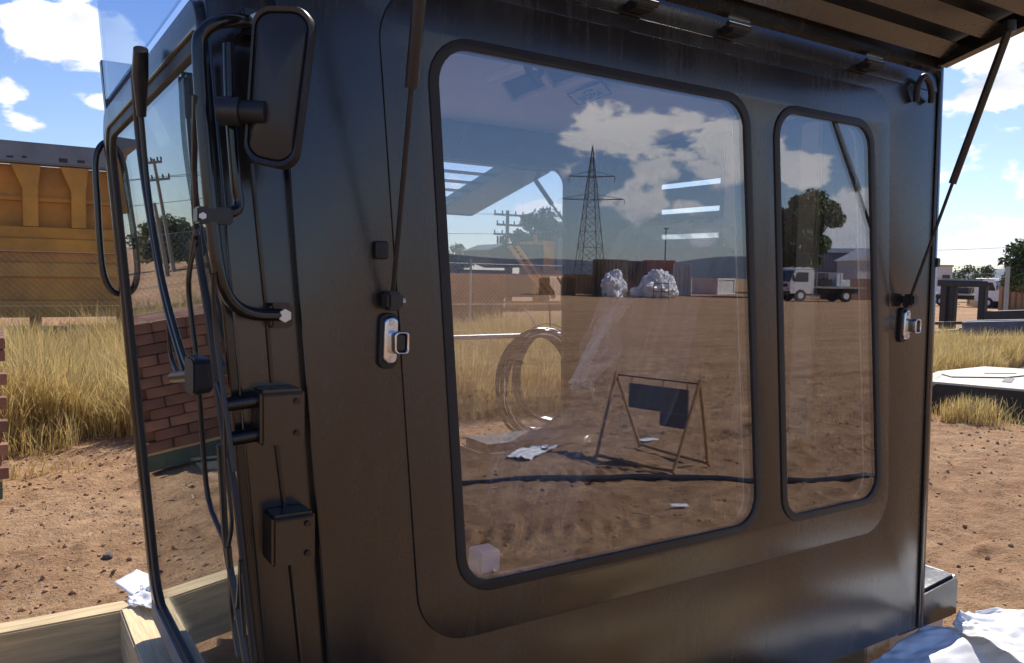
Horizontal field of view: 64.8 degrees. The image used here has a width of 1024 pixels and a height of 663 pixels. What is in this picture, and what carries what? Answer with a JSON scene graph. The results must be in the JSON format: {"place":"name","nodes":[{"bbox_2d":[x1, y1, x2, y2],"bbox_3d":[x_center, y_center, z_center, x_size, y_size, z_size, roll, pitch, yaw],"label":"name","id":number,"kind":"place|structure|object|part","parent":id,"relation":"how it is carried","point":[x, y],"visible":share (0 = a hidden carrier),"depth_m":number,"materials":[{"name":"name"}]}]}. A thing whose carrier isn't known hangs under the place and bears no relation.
{"place":"outdoors","nodes":[
{"label":"outdoors","id":0,"kind":"place"},
{"bbox_2d":[449,255,509,325],"bbox_3d":[-2.441,-1.261,22.851,4.150,2.250,2.320,-2,5,-33],"label":"mesh fence","id":1,"kind":"object","parent":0,"point":[479,293],"visible":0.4,"depth_m":22.51,"materials":[{"name":"metal"}]},
{"bbox_2d":[0,276,1023,627],"bbox_3d":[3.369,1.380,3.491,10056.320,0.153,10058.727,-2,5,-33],"label":"ground","id":2,"kind":"structure","parent":0,"point":[984,516],"depth_m":5.18,"materials":[{"name":"brown soil"}]},
{"bbox_2d":[0,329,8,499],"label":"brick stack","id":3,"kind":"object","parent":2,"relation":"on","point":[4,471],"visible":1,"depth_m":5.27,"materials":[{"name":"brown brick"}]},
{"bbox_2d":[0,139,121,330],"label":"tipper tray","id":4,"kind":"object","parent":2,"relation":"on","point":[47,208],"visible":0.23,"depth_m":17.01,"materials":[{"name":"yellow paint"}]},
{"bbox_2d":[0,434,146,619],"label":"straw bits","id":5,"kind":"object","parent":2,"relation":"on","point":[80,512],"visible":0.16,"depth_m":5.04,"materials":[{"name":"beige plant"}]},
{"bbox_2d":[103,552,112,559],"bbox_3d":[-2.170,1.208,4.335,0.050,0.038,0.057,-2,5,-33],"label":"rock","id":6,"kind":"object","parent":2,"relation":"on","point":[108,555],"visible":1,"depth_m":4.32,"materials":[{"name":"grey stone"}]},
{"bbox_2d":[0,250,561,342],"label":"wire fence","id":7,"kind":"object","parent":2,"relation":"on","point":[470,287],"visible":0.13,"depth_m":17.14,"materials":[{"name":"metal"}]},
{"bbox_2d":[0,600,889,662],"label":"timber skid","id":8,"kind":"object","parent":2,"relation":"on","point":[120,632],"visible":0.06,"depth_m":2.90,"materials":[{"name":"brown wood"}]},
{"bbox_2d":[114,569,148,595],"bbox_3d":[-1.484,0.998,3.205,0.265,0.018,0.131,5,6,42],"label":"paper sheet","id":9,"kind":"object","parent":8,"relation":"on","point":[131,583],"visible":0.85,"depth_m":3.21,"materials":[{"name":"white paper"}]},
{"bbox_2d":[127,584,151,607],"bbox_3d":[-1.353,1.005,3.038,0.238,0.048,0.158,3,4,19],"label":"plastic wrapper","id":10,"kind":"object","parent":8,"relation":"on","point":[142,597],"visible":0.37,"depth_m":3.05,"materials":[{"name":"white plastic"}]},
{"bbox_2d":[92,0,1023,662],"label":"machine cab","id":11,"kind":"object","parent":8,"relation":"on","point":[728,462],"visible":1,"depth_m":2.24,"materials":[{"name":"black metal"}]},
{"bbox_3d":[0.483,-0.027,2.101,1.790,1.383,0.004,-2,5,-33],"label":"door panel","id":12,"kind":"part","parent":11,"relation":"part of","materials":[{"name":"black metal"}]},
{"bbox_2d":[869,626,1019,662],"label":"plastic sheeting","id":13,"kind":"object","parent":8,"relation":"on","point":[931,644],"visible":0.73,"depth_m":2.73,"materials":[{"name":"white plastic"}]},
{"bbox_2d":[952,607,1023,662],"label":"plastic sheeting","id":14,"kind":"object","parent":13,"relation":"on","point":[1001,629],"visible":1,"depth_m":2.82,"materials":[{"name":"white plastic"}]},
{"bbox_2d":[449,242,474,269],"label":"tree","id":15,"kind":"object","parent":2,"relation":"on","point":[457,258],"visible":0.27,"depth_m":58.81,"materials":[{"name":"green plant"}]},
{"bbox_2d":[454,332,560,339],"bbox_3d":[-0.073,0.602,5.022,1.900,1.178,0.029,-2,5,-33],"label":"pipe rail","id":16,"kind":"object","parent":2,"relation":"on","point":[482,336],"visible":0.1,"depth_m":4.91,"materials":[{"name":"metal"}]},
{"bbox_2d":[495,305,560,431],"bbox_3d":[0.193,0.505,5.199,0.770,1.357,0.322,-2,5,-33],"label":"hose coil","id":17,"kind":"object","parent":16,"relation":"attached to","point":[517,347],"visible":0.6,"depth_m":5.02,"materials":[{"name":"rubber"}]},
{"bbox_2d":[493,210,523,297],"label":"power pole","id":18,"kind":"object","parent":2,"relation":"on","point":[507,215],"visible":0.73,"depth_m":51.05,"materials":[{"name":"wood"}]},
{"bbox_2d":[0,300,1023,479],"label":"dry grass","id":19,"kind":"structure","parent":2,"relation":"on","point":[55,389],"depth_m":8.81,"materials":[{"name":"plant"}]},
{"bbox_2d":[0,415,1023,621],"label":"dirt clods","id":20,"kind":"object","parent":2,"relation":"on","point":[42,577],"visible":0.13,"depth_m":5.16,"materials":[{"name":"brown soil"}]},
{"bbox_2d":[464,235,561,309],"bbox_3d":[1.393,-2.762,37.468,7.056,3.308,3.400,-2,5,-33],"label":"crusher plant","id":21,"kind":"object","parent":2,"relation":"on","point":[535,251],"visible":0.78,"depth_m":35.98,"materials":[{"name":"metal"}]},
{"bbox_2d":[501,206,561,300],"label":"bottle tree","id":22,"kind":"object","parent":2,"relation":"on","point":[548,226],"visible":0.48,"depth_m":46.52,"materials":[{"name":"green plant"}]},
{"bbox_2d":[889,565,943,649],"bbox_3d":[1.292,1.113,3.650,0.520,0.310,1.050,-2,5,-33],"label":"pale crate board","id":23,"kind":"object","parent":2,"relation":"on","point":[894,640],"visible":0.05,"depth_m":3.21,"materials":[{"name":"wood"}]},
{"bbox_2d":[936,277,1000,307],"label":"utility truck","id":24,"kind":"object","parent":2,"relation":"on","point":[965,293],"visible":0.32,"depth_m":51.16,"materials":[{"name":"white paint"}]},
{"bbox_2d":[937,266,1010,309],"bbox_3d":[16.097,-1.310,29.263,0.147,2.172,3.351,-3,6,-45],"label":"fence post","id":25,"kind":"object","parent":2,"relation":"on","point":[1006,288],"visible":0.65,"depth_m":28.08,"materials":[{"name":"metal"}]},
{"bbox_2d":[952,264,996,279],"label":"trees","id":26,"kind":"object","parent":2,"relation":"on","point":[975,276],"visible":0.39,"depth_m":64.55,"materials":[{"name":"green plant"}]},
{"bbox_2d":[932,366,1023,419],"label":"steel platform","id":27,"kind":"structure","parent":2,"relation":"on","point":[1007,384],"depth_m":9.81,"materials":[{"name":"white painted metal"},{"name":"dark steel"}]},
{"bbox_2d":[934,319,1023,343],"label":"steel sections","id":28,"kind":"object","parent":2,"relation":"on","point":[998,325],"visible":0.45,"depth_m":19.73,"materials":[{"name":"grey metal"}]},
{"bbox_2d":[935,279,1023,328],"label":"steel trestle","id":29,"kind":"object","parent":2,"relation":"on","point":[948,302],"visible":0.8,"depth_m":26.41,"materials":[{"name":"grey metal"}]},
{"bbox_2d":[997,238,1023,292],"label":"tree","id":30,"kind":"object","parent":2,"relation":"on","point":[1015,262],"visible":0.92,"depth_m":28.47,"materials":[{"name":"green plant"}]},
{"bbox_2d":[998,283,1023,310],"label":"shipping container","id":31,"kind":"object","parent":2,"relation":"on","point":[1015,301],"visible":0.45,"depth_m":45.76,"materials":[{"name":"brown metal"}]},
{"bbox_2d":[0,0,1023,273],"label":"sky","id":32,"kind":"structure","parent":0,"point":[51,53],"materials":[{"name":"blue"}]},
{"bbox_2d":[936,265,953,292],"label":"pump house","id":33,"kind":"structure","parent":0,"point":[945,271],"depth_m":60.70,"materials":[{"name":"concrete"}]},
{"bbox_2d":[942,275,949,278],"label":"window","id":34,"kind":"structure","parent":33,"relation":"in","point":[943,276],"depth_m":60.64,"materials":[{"name":"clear glass"}]},
{"bbox_2d":[966,287,977,306],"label":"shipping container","id":35,"kind":"object","parent":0,"point":[972,303],"visible":0.09,"depth_m":53.70,"materials":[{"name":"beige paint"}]},
{"bbox_2d":[952,268,1021,280],"bbox_3d":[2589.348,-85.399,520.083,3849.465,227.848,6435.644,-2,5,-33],"label":"hills","id":36,"kind":"structure","parent":0,"point":[999,272],"depth_m":2363.04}
]}

